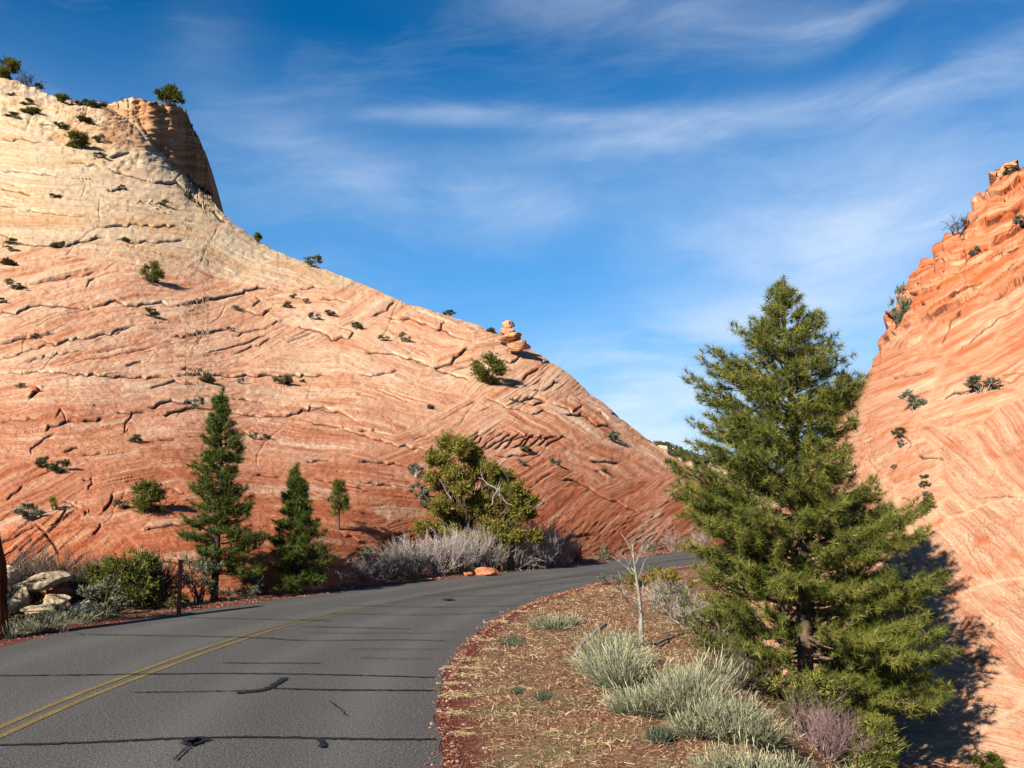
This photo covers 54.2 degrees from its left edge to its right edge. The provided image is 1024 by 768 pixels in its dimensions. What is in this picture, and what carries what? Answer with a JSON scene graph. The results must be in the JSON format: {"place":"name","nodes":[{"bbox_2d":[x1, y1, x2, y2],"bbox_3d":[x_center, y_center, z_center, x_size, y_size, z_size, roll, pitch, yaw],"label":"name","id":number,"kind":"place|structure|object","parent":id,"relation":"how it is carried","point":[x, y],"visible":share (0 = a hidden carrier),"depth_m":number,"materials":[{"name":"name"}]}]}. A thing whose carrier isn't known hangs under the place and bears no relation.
{"place":"outdoors","nodes":[
{"label":"outdoors","id":0,"kind":"place"},
{"bbox_2d":[0,77,725,605],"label":"sandstone hill","id":1,"kind":"structure","parent":0,"point":[106,365],"depth_m":37.37,"materials":[{"name":"stone"}]},
{"bbox_2d":[0,54,22,78],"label":"juniper shrub","id":2,"kind":"object","parent":1,"relation":"on","point":[11,64],"visible":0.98,"depth_m":87.48,"materials":[{"name":"green plant"}]},
{"bbox_2d":[3,278,27,289],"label":"shrub","id":3,"kind":"object","parent":1,"relation":"on","point":[17,286],"visible":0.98,"depth_m":42.08,"materials":[{"name":"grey plant"}]},
{"bbox_2d":[15,67,41,86],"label":"dead shrub","id":4,"kind":"object","parent":1,"relation":"on","point":[28,82],"visible":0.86,"depth_m":86.14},
{"bbox_2d":[12,501,48,518],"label":"shrub","id":5,"kind":"object","parent":1,"relation":"on","point":[33,510],"visible":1,"depth_m":18.73,"materials":[{"name":"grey plant"}]},
{"bbox_2d":[19,105,42,114],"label":"juniper shrub","id":6,"kind":"object","parent":1,"relation":"on","point":[31,110],"visible":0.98,"depth_m":77.16,"materials":[{"name":"green plant"}]},
{"bbox_2d":[34,456,49,467],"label":"shrub","id":7,"kind":"object","parent":1,"relation":"on","point":[40,461],"visible":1,"depth_m":21.67,"materials":[{"name":"green plant"}]},
{"bbox_2d":[46,458,71,473],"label":"shrub","id":8,"kind":"object","parent":1,"relation":"on","point":[56,467],"visible":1,"depth_m":21.45,"materials":[{"name":"green plant"}]},
{"bbox_2d":[64,128,91,148],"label":"juniper shrub","id":9,"kind":"object","parent":1,"relation":"on","point":[79,139],"visible":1,"depth_m":70.60,"materials":[{"name":"green plant"}]},
{"bbox_2d":[83,99,107,107],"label":"shrub","id":10,"kind":"object","parent":1,"relation":"on","point":[92,103],"visible":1,"depth_m":82.95,"materials":[{"name":"green plant"}]},
{"bbox_2d":[127,476,168,513],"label":"juniper shrub","id":11,"kind":"object","parent":1,"relation":"on","point":[154,491],"visible":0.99,"depth_m":19.57,"materials":[{"name":"green plant"}]},
{"bbox_2d":[138,258,166,282],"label":"juniper shrub","id":12,"kind":"object","parent":1,"relation":"on","point":[156,275],"visible":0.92,"depth_m":48.38,"materials":[{"name":"green plant"}]},
{"bbox_2d":[153,83,185,106],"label":"pinyon pine","id":13,"kind":"object","parent":1,"relation":"on","point":[170,93],"visible":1,"depth_m":87.72,"materials":[{"name":"green plant"}]},
{"bbox_2d":[272,375,293,383],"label":"shrub","id":14,"kind":"object","parent":1,"relation":"on","point":[287,380],"visible":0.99,"depth_m":37.01,"materials":[{"name":"green plant"}]},
{"bbox_2d":[303,254,323,266],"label":"shrub","id":15,"kind":"object","parent":1,"relation":"on","point":[313,257],"visible":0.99,"depth_m":64.12,"materials":[{"name":"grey plant"}]},
{"bbox_2d":[322,477,352,529],"bbox_3d":[-3.757,2.617,21.699,0.651,1.234,0.655,4,-7,-29],"label":"pine sapling","id":16,"kind":"object","parent":1,"relation":"on","point":[338,490],"visible":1,"depth_m":21.61,"materials":[{"name":"green plant"}]},
{"bbox_2d":[355,545,373,558],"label":"shrub","id":17,"kind":"object","parent":1,"relation":"on","point":[367,553],"visible":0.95,"depth_m":21.20,"materials":[{"name":"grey plant"}]},
{"bbox_2d":[405,461,425,477],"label":"shrub","id":18,"kind":"object","parent":1,"relation":"on","point":[411,468],"visible":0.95,"depth_m":28.03,"materials":[{"name":"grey plant"}]},
{"bbox_2d":[407,480,430,498],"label":"shrub","id":19,"kind":"object","parent":1,"relation":"on","point":[423,493],"visible":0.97,"depth_m":26.30,"materials":[{"name":"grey plant"}]},
{"bbox_2d":[468,347,511,384],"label":"juniper shrub","id":20,"kind":"object","parent":1,"relation":"on","point":[481,371],"visible":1,"depth_m":40.85,"materials":[{"name":"green plant"}]},
{"bbox_2d":[507,339,530,351],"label":"rock layer","id":21,"kind":"object","parent":1,"relation":"on","point":[518,345],"visible":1,"depth_m":46.27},
{"bbox_2d":[497,332,521,342],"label":"rock layer","id":22,"kind":"object","parent":21,"relation":"on","point":[511,337],"visible":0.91,"depth_m":46.30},
{"bbox_2d":[0,549,732,767],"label":"road","id":23,"kind":"structure","parent":0,"point":[133,709],"depth_m":9.82,"materials":[{"name":"asphalt"}]},
{"bbox_2d":[0,571,631,759],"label":"crack seal","id":24,"kind":"object","parent":23,"relation":"on","point":[192,741],"visible":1,"depth_m":9.17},
{"bbox_2d":[0,558,693,737],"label":"road marking","id":25,"kind":"object","parent":23,"relation":"on","point":[10,731],"visible":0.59,"depth_m":10.41,"materials":[{"name":"yellow paint"}]},
{"bbox_2d":[0,557,697,728],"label":"road marking","id":26,"kind":"object","parent":23,"relation":"on","point":[61,700],"visible":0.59,"depth_m":10.72,"materials":[{"name":"yellow paint"}]},
{"bbox_2d":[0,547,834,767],"bbox_3d":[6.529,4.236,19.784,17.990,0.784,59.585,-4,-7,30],"label":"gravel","id":27,"kind":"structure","parent":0,"point":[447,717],"depth_m":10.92,"materials":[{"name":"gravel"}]},
{"bbox_2d":[0,546,909,767],"bbox_3d":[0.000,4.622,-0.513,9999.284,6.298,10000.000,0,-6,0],"label":"ground","id":28,"kind":"structure","parent":0,"point":[465,750],"depth_m":9.39,"materials":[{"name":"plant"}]},
{"bbox_2d":[0,535,8,639],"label":"burnt tree","id":29,"kind":"object","parent":28,"relation":"on","point":[4,619],"visible":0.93,"depth_m":12.64,"materials":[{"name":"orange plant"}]},
{"bbox_2d":[0,614,30,639],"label":"sage tuft","id":30,"kind":"object","parent":28,"relation":"on","point":[10,633],"visible":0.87,"depth_m":12.71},
{"bbox_2d":[7,587,29,612],"bbox_3d":[-7.356,3.206,14.907,0.364,0.366,0.433,0,-6,0],"label":"boulder","id":31,"kind":"object","parent":28,"relation":"on","point":[19,599],"visible":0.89,"depth_m":14.77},
{"bbox_2d":[13,570,72,591],"bbox_3d":[-7.217,3.032,15.360,0.536,0.285,0.900,-3,-7,25],"label":"boulder","id":32,"kind":"object","parent":31,"relation":"on","point":[42,581],"visible":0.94,"depth_m":15.21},
{"bbox_2d":[7,565,20,585],"bbox_3d":[-7.635,2.910,15.176,0.276,0.332,0.396,0,-6,0],"label":"boulder","id":33,"kind":"object","parent":32,"relation":"on","point":[13,575],"visible":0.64,"depth_m":15.10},
{"bbox_2d":[20,604,54,616],"bbox_3d":[-6.930,3.309,14.600,0.465,0.181,0.388,3,-7,-27],"label":"boulder","id":34,"kind":"object","parent":28,"relation":"on","point":[36,609],"visible":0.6,"depth_m":14.53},
{"bbox_2d":[43,594,72,607],"bbox_3d":[-6.784,3.235,14.928,0.408,0.204,0.444,6,-8,-22],"label":"boulder","id":35,"kind":"object","parent":34,"relation":"on","point":[48,598],"visible":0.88,"depth_m":14.82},
{"bbox_2d":[5,553,70,617],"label":"bare shrub","id":36,"kind":"object","parent":28,"relation":"on","point":[9,595],"visible":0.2,"depth_m":15.64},
{"bbox_2d":[9,609,70,631],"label":"sage tuft","id":37,"kind":"object","parent":28,"relation":"on","point":[34,624],"visible":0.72,"depth_m":13.43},
{"bbox_2d":[31,622,72,632],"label":"sage tuft","id":38,"kind":"object","parent":28,"relation":"on","point":[51,630],"visible":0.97,"depth_m":13.25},
{"bbox_2d":[6,530,98,616],"bbox_3d":[-7.653,3.121,16.006,2.064,1.572,1.700,4,-7,-31],"label":"bare shrub","id":39,"kind":"object","parent":28,"relation":"on","point":[44,567],"visible":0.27,"depth_m":15.96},
{"bbox_2d":[11,597,102,625],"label":"sage tuft","id":40,"kind":"object","parent":28,"relation":"on","point":[55,615],"visible":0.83,"depth_m":14.06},
{"bbox_2d":[38,581,83,600],"bbox_3d":[-7.270,3.309,16.008,0.800,0.377,0.626,-1,-6,11],"label":"boulder","id":41,"kind":"object","parent":28,"relation":"on","point":[65,588],"visible":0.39,"depth_m":15.73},
{"bbox_2d":[68,598,94,614],"bbox_3d":[-6.285,3.256,14.665,0.366,0.231,0.386,0,-6,0],"label":"boulder","id":42,"kind":"object","parent":28,"relation":"on","point":[86,604],"visible":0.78,"depth_m":14.55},
{"bbox_2d":[40,546,126,617],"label":"bare shrub","id":43,"kind":"object","parent":28,"relation":"on","point":[87,562],"visible":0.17,"depth_m":16.01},
{"bbox_2d":[64,602,118,621],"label":"sage tuft","id":44,"kind":"object","parent":28,"relation":"on","point":[105,615],"visible":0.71,"depth_m":14.56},
{"bbox_2d":[76,570,134,612],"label":"leafy shrub","id":45,"kind":"object","parent":28,"relation":"on","point":[115,600],"visible":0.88,"depth_m":15.34,"materials":[{"name":"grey plant"}]},
{"bbox_2d":[72,545,175,609],"bbox_3d":[-6.192,3.093,15.982,1.578,1.114,1.360,3,-7,-26],"label":"juniper shrub","id":46,"kind":"object","parent":28,"relation":"on","point":[148,563],"visible":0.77,"depth_m":15.81,"materials":[{"name":"green plant"}]},
{"bbox_2d":[113,541,204,610],"bbox_3d":[-5.959,3.318,16.646,1.819,1.414,1.643,-6,-9,43],"label":"bare shrub","id":47,"kind":"object","parent":28,"relation":"on","point":[170,582],"visible":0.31,"depth_m":16.45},
{"bbox_2d":[164,592,192,608],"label":"leafy shrub","id":48,"kind":"object","parent":28,"relation":"on","point":[174,597],"visible":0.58,"depth_m":15.90,"materials":[{"name":"green plant"}]},
{"bbox_2d":[177,560,182,615],"bbox_3d":[-5.018,3.087,15.087,0.070,0.860,0.038,-2,-7,14],"label":"marker post","id":49,"kind":"object","parent":28,"relation":"on","point":[179,588],"visible":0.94,"depth_m":15.08,"materials":[{"name":"wood"}]},
{"bbox_2d":[169,544,224,602],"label":"leafy shrub","id":50,"kind":"object","parent":28,"relation":"on","point":[199,597],"visible":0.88,"depth_m":16.97,"materials":[{"name":"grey plant"}]},
{"bbox_2d":[176,384,267,600],"bbox_3d":[-5.114,1.912,17.776,1.693,3.894,1.399,2,-7,-21],"label":"pine tree","id":51,"kind":"object","parent":28,"relation":"on","point":[220,520],"visible":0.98,"depth_m":17.62,"materials":[{"name":"green plant"}]},
{"bbox_2d":[206,583,239,601],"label":"leafy shrub","id":52,"kind":"object","parent":28,"relation":"on","point":[229,595],"visible":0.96,"depth_m":17.11,"materials":[{"name":"green plant"}]},
{"bbox_2d":[238,578,263,597],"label":"leafy shrub","id":53,"kind":"object","parent":28,"relation":"on","point":[254,588],"visible":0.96,"depth_m":17.56,"materials":[{"name":"green plant"}]},
{"bbox_2d":[239,569,271,594],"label":"bare shrub","id":54,"kind":"object","parent":28,"relation":"on","point":[253,583],"visible":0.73,"depth_m":18.17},
{"bbox_2d":[263,461,339,594],"bbox_3d":[-3.972,2.680,18.479,1.464,2.618,1.325,4,-8,-34],"label":"pine tree","id":55,"kind":"object","parent":28,"relation":"on","point":[295,547],"visible":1,"depth_m":18.34,"materials":[{"name":"green plant"}]},
{"bbox_2d":[326,557,367,585],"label":"bare shrub","id":56,"kind":"object","parent":28,"relation":"on","point":[348,570],"visible":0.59,"depth_m":20.40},
{"bbox_2d":[349,553,398,581],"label":"bare shrub","id":57,"kind":"object","parent":28,"relation":"on","point":[363,577],"visible":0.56,"depth_m":21.00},
{"bbox_2d":[366,536,420,577],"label":"bare shrub","id":58,"kind":"object","parent":28,"relation":"on","point":[388,557],"visible":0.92,"depth_m":21.61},
{"bbox_2d":[380,532,446,576],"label":"bare shrub","id":59,"kind":"object","parent":28,"relation":"on","point":[410,572],"visible":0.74,"depth_m":22.06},
{"bbox_2d":[402,520,474,576],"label":"bare shrub","id":60,"kind":"object","parent":28,"relation":"on","point":[442,556],"visible":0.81,"depth_m":22.50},
{"bbox_2d":[433,522,494,572],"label":"bare shrub","id":61,"kind":"object","parent":28,"relation":"on","point":[469,551],"visible":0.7,"depth_m":23.05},
{"bbox_2d":[410,427,544,571],"bbox_3d":[-0.908,2.924,24.484,3.469,3.720,2.550,0,-6,0],"label":"juniper tree","id":62,"kind":"object","parent":28,"relation":"on","point":[507,494],"visible":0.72,"depth_m":23.95,"materials":[{"name":"green plant"}]},
{"bbox_2d":[475,567,499,575],"bbox_3d":[-0.558,4.226,22.427,0.580,0.257,0.294,0,-6,0],"label":"rock","id":63,"kind":"object","parent":28,"relation":"on","point":[484,571],"visible":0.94,"depth_m":22.37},
{"bbox_2d":[464,519,523,572],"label":"bare shrub","id":64,"kind":"object","parent":28,"relation":"on","point":[486,553],"visible":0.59,"depth_m":23.57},
{"bbox_2d":[497,635,529,646],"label":"mat plant","id":65,"kind":"object","parent":28,"relation":"on","point":[512,641],"visible":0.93,"depth_m":12.09,"materials":[{"name":"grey plant"}]},
{"bbox_2d":[495,518,549,570],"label":"bare shrub","id":66,"kind":"object","parent":28,"relation":"on","point":[519,562],"visible":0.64,"depth_m":24.23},
{"bbox_2d":[519,513,566,567],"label":"bare shrub","id":67,"kind":"object","parent":28,"relation":"on","point":[550,546],"visible":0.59,"depth_m":24.82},
{"bbox_2d":[532,691,555,700],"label":"mat plant","id":68,"kind":"object","parent":28,"relation":"on","point":[542,696],"visible":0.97,"depth_m":8.70,"materials":[{"name":"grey plant"}]},
{"bbox_2d":[524,608,587,632],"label":"rabbitbrush","id":69,"kind":"object","parent":28,"relation":"on","point":[557,623],"visible":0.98,"depth_m":12.92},
{"bbox_2d":[539,523,584,566],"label":"bare shrub","id":70,"kind":"object","parent":28,"relation":"on","point":[561,555],"visible":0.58,"depth_m":25.49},
{"bbox_2d":[558,532,587,561],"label":"bare shrub","id":71,"kind":"object","parent":28,"relation":"on","point":[577,558],"visible":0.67,"depth_m":27.14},
{"bbox_2d":[574,623,607,657],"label":"dead branch","id":72,"kind":"object","parent":28,"relation":"on","point":[595,633],"visible":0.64,"depth_m":11.16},
{"bbox_2d":[545,615,662,672],"bbox_3d":[0.925,2.682,10.038,1.139,0.746,0.954,3,-7,-29],"label":"rabbitbrush","id":73,"kind":"object","parent":28,"relation":"on","point":[613,641],"visible":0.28,"depth_m":10.01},
{"bbox_2d":[594,544,616,560],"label":"leafy shrub","id":74,"kind":"object","parent":28,"relation":"on","point":[604,550],"visible":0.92,"depth_m":27.59,"materials":[{"name":"green plant"}]},
{"bbox_2d":[596,569,625,584],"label":"leafy shrub","id":75,"kind":"object","parent":28,"relation":"on","point":[601,576],"visible":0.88,"depth_m":20.18,"materials":[{"name":"green plant"}]},
{"bbox_2d":[608,627,649,649],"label":"rabbitbrush","id":76,"kind":"object","parent":28,"relation":"on","point":[627,635],"visible":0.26,"depth_m":11.34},
{"bbox_2d":[562,630,697,697],"bbox_3d":[1.078,2.559,8.885,1.366,0.789,1.261,0,-6,0],"label":"rabbitbrush","id":77,"kind":"object","parent":28,"relation":"on","point":[600,670],"visible":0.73,"depth_m":8.75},
{"bbox_2d":[609,530,660,646],"bbox_3d":[1.398,2.310,11.214,0.711,1.338,0.693,0,-6,0],"label":"dead sapling","id":78,"kind":"object","parent":28,"relation":"on","point":[641,626],"visible":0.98,"depth_m":11.39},
{"bbox_2d":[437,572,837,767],"bbox_3d":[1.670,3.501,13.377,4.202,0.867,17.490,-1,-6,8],"label":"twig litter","id":79,"kind":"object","parent":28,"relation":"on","point":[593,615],"visible":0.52,"depth_m":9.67,"materials":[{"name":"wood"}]},
{"bbox_2d":[623,565,684,587],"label":"leafy shrub","id":80,"kind":"object","parent":28,"relation":"on","point":[633,580],"visible":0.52,"depth_m":18.68,"materials":[{"name":"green plant"}]},
{"bbox_2d":[641,724,675,744],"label":"mat plant","id":81,"kind":"object","parent":28,"relation":"on","point":[654,734],"visible":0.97,"depth_m":6.91,"materials":[{"name":"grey plant"}]},
{"bbox_2d":[641,571,692,610],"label":"bare shrub","id":82,"kind":"object","parent":28,"relation":"on","point":[658,592],"visible":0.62,"depth_m":14.72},
{"bbox_2d":[647,581,691,619],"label":"leafy shrub","id":83,"kind":"object","parent":28,"relation":"on","point":[670,589],"visible":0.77,"depth_m":14.11,"materials":[{"name":"grey plant"}]},
{"bbox_2d":[655,528,687,550],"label":"bare shrub","id":84,"kind":"object","parent":28,"relation":"on","point":[671,549],"visible":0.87,"depth_m":33.35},
{"bbox_2d":[646,570,699,602],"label":"leafy shrub","id":85,"kind":"object","parent":28,"relation":"on","point":[672,580],"visible":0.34,"depth_m":16.35,"materials":[{"name":"green plant"}]},
{"bbox_2d":[596,642,760,721],"bbox_3d":[1.329,2.491,8.030,1.335,0.823,1.306,0,-6,0],"label":"rabbitbrush","id":86,"kind":"object","parent":28,"relation":"on","point":[676,693],"visible":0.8,"depth_m":7.95,"materials":[{"name":"plant"}]},
{"bbox_2d":[657,587,738,635],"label":"bare shrub","id":87,"kind":"object","parent":28,"relation":"on","point":[691,601],"visible":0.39,"depth_m":12.77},
{"bbox_2d":[684,525,712,547],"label":"bare shrub","id":88,"kind":"object","parent":28,"relation":"on","point":[698,539],"visible":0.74,"depth_m":32.89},
{"bbox_2d":[670,584,730,635],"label":"leafy shrub","id":89,"kind":"object","parent":28,"relation":"on","point":[693,617],"visible":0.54,"depth_m":12.30,"materials":[{"name":"green plant"}]},
{"bbox_2d":[681,600,764,658],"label":"leafy shrub","id":90,"kind":"object","parent":28,"relation":"on","point":[713,640],"visible":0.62,"depth_m":11.06,"materials":[{"name":"green plant"}]},
{"bbox_2d":[701,588,755,629],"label":"leafy shrub","id":91,"kind":"object","parent":28,"relation":"on","point":[716,592],"visible":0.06,"depth_m":17.54,"materials":[{"name":"green plant"}]},
{"bbox_2d":[660,683,803,757],"bbox_3d":[1.591,2.459,7.046,1.007,0.628,0.827,-3,-7,26],"label":"rabbitbrush","id":92,"kind":"object","parent":28,"relation":"on","point":[746,719],"visible":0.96,"depth_m":6.99,"materials":[{"name":"plant"}]},
{"bbox_2d":[694,637,775,688],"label":"bare shrub","id":93,"kind":"object","parent":28,"relation":"on","point":[737,666],"visible":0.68,"depth_m":10.15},
{"bbox_2d":[685,728,804,767],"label":"rabbitbrush","id":94,"kind":"object","parent":28,"relation":"on","point":[735,762],"visible":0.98,"depth_m":5.78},
{"bbox_2d":[714,636,795,690],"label":"leafy shrub","id":95,"kind":"object","parent":28,"relation":"on","point":[751,672],"visible":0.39,"depth_m":10.72,"materials":[{"name":"green plant"}]},
{"bbox_2d":[746,746,822,767],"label":"rabbitbrush","id":96,"kind":"object","parent":28,"relation":"on","point":[776,762],"visible":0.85,"depth_m":5.75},
{"bbox_2d":[758,690,819,735],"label":"bare shrub","id":97,"kind":"object","parent":28,"relation":"on","point":[800,716],"visible":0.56,"depth_m":9.93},
{"bbox_2d":[765,666,846,727],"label":"leafy shrub","id":98,"kind":"object","parent":28,"relation":"on","point":[816,686],"visible":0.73,"depth_m":10.20,"materials":[{"name":"green plant"}]},
{"bbox_2d":[659,271,965,738],"bbox_3d":[3.362,1.273,11.320,3.497,5.228,2.843,0,-6,0],"label":"pine tree","id":99,"kind":"object","parent":28,"relation":"on","point":[746,527],"visible":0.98,"depth_m":10.97,"materials":[{"name":"green plant"}]},
{"bbox_2d":[780,683,882,763],"bbox_3d":[2.598,2.841,8.338,0.848,0.646,0.993,-6,-9,42],"label":"bare shrub","id":100,"kind":"object","parent":28,"relation":"on","point":[835,741],"visible":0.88,"depth_m":8.26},
{"bbox_2d":[819,714,912,767],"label":"leafy shrub","id":101,"kind":"object","parent":28,"relation":"on","point":[865,758],"visible":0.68,"depth_m":10.38,"materials":[{"name":"green plant"}]},
{"bbox_2d":[0,0,1023,471],"label":"sky","id":102,"kind":"structure","parent":0,"point":[616,183],"materials":[{"name":"blue"}]},
{"bbox_2d":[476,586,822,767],"bbox_3d":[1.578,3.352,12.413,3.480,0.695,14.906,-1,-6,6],"label":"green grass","id":103,"kind":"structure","parent":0,"point":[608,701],"depth_m":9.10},
{"bbox_2d":[658,445,777,507],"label":"mesa","id":104,"kind":"structure","parent":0,"point":[664,448],"depth_m":471.09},
{"bbox_2d":[650,440,782,473],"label":"woods","id":105,"kind":"object","parent":104,"relation":"on","point":[666,443],"visible":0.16,"depth_m":473.64,"materials":[{"name":"green plant"}]},
{"bbox_2d":[716,159,1023,767],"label":"sandstone hill","id":106,"kind":"structure","parent":0,"point":[963,447],"depth_m":16.97,"materials":[{"name":"stone"}]},
{"bbox_2d":[886,281,911,324],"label":"shrub","id":107,"kind":"object","parent":106,"relation":"on","point":[897,316],"visible":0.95,"depth_m":23.97,"materials":[{"name":"green plant"}]},
{"bbox_2d":[897,387,927,411],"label":"shrub","id":108,"kind":"object","parent":106,"relation":"on","point":[914,402],"visible":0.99,"depth_m":19.18,"materials":[{"name":"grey plant"}]},
{"bbox_2d":[941,212,979,235],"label":"dead shrub","id":109,"kind":"object","parent":106,"relation":"on","point":[965,222],"visible":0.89,"depth_m":24.84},
{"bbox_2d":[962,373,1003,393],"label":"shrub","id":110,"kind":"object","parent":106,"relation":"on","point":[973,381],"visible":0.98,"depth_m":17.95,"materials":[{"name":"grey plant"}]},
{"bbox_2d":[967,749,1008,767],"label":"juniper shrub","id":111,"kind":"object","parent":106,"relation":"on","point":[995,759],"visible":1,"depth_m":11.53,"materials":[{"name":"green plant"}]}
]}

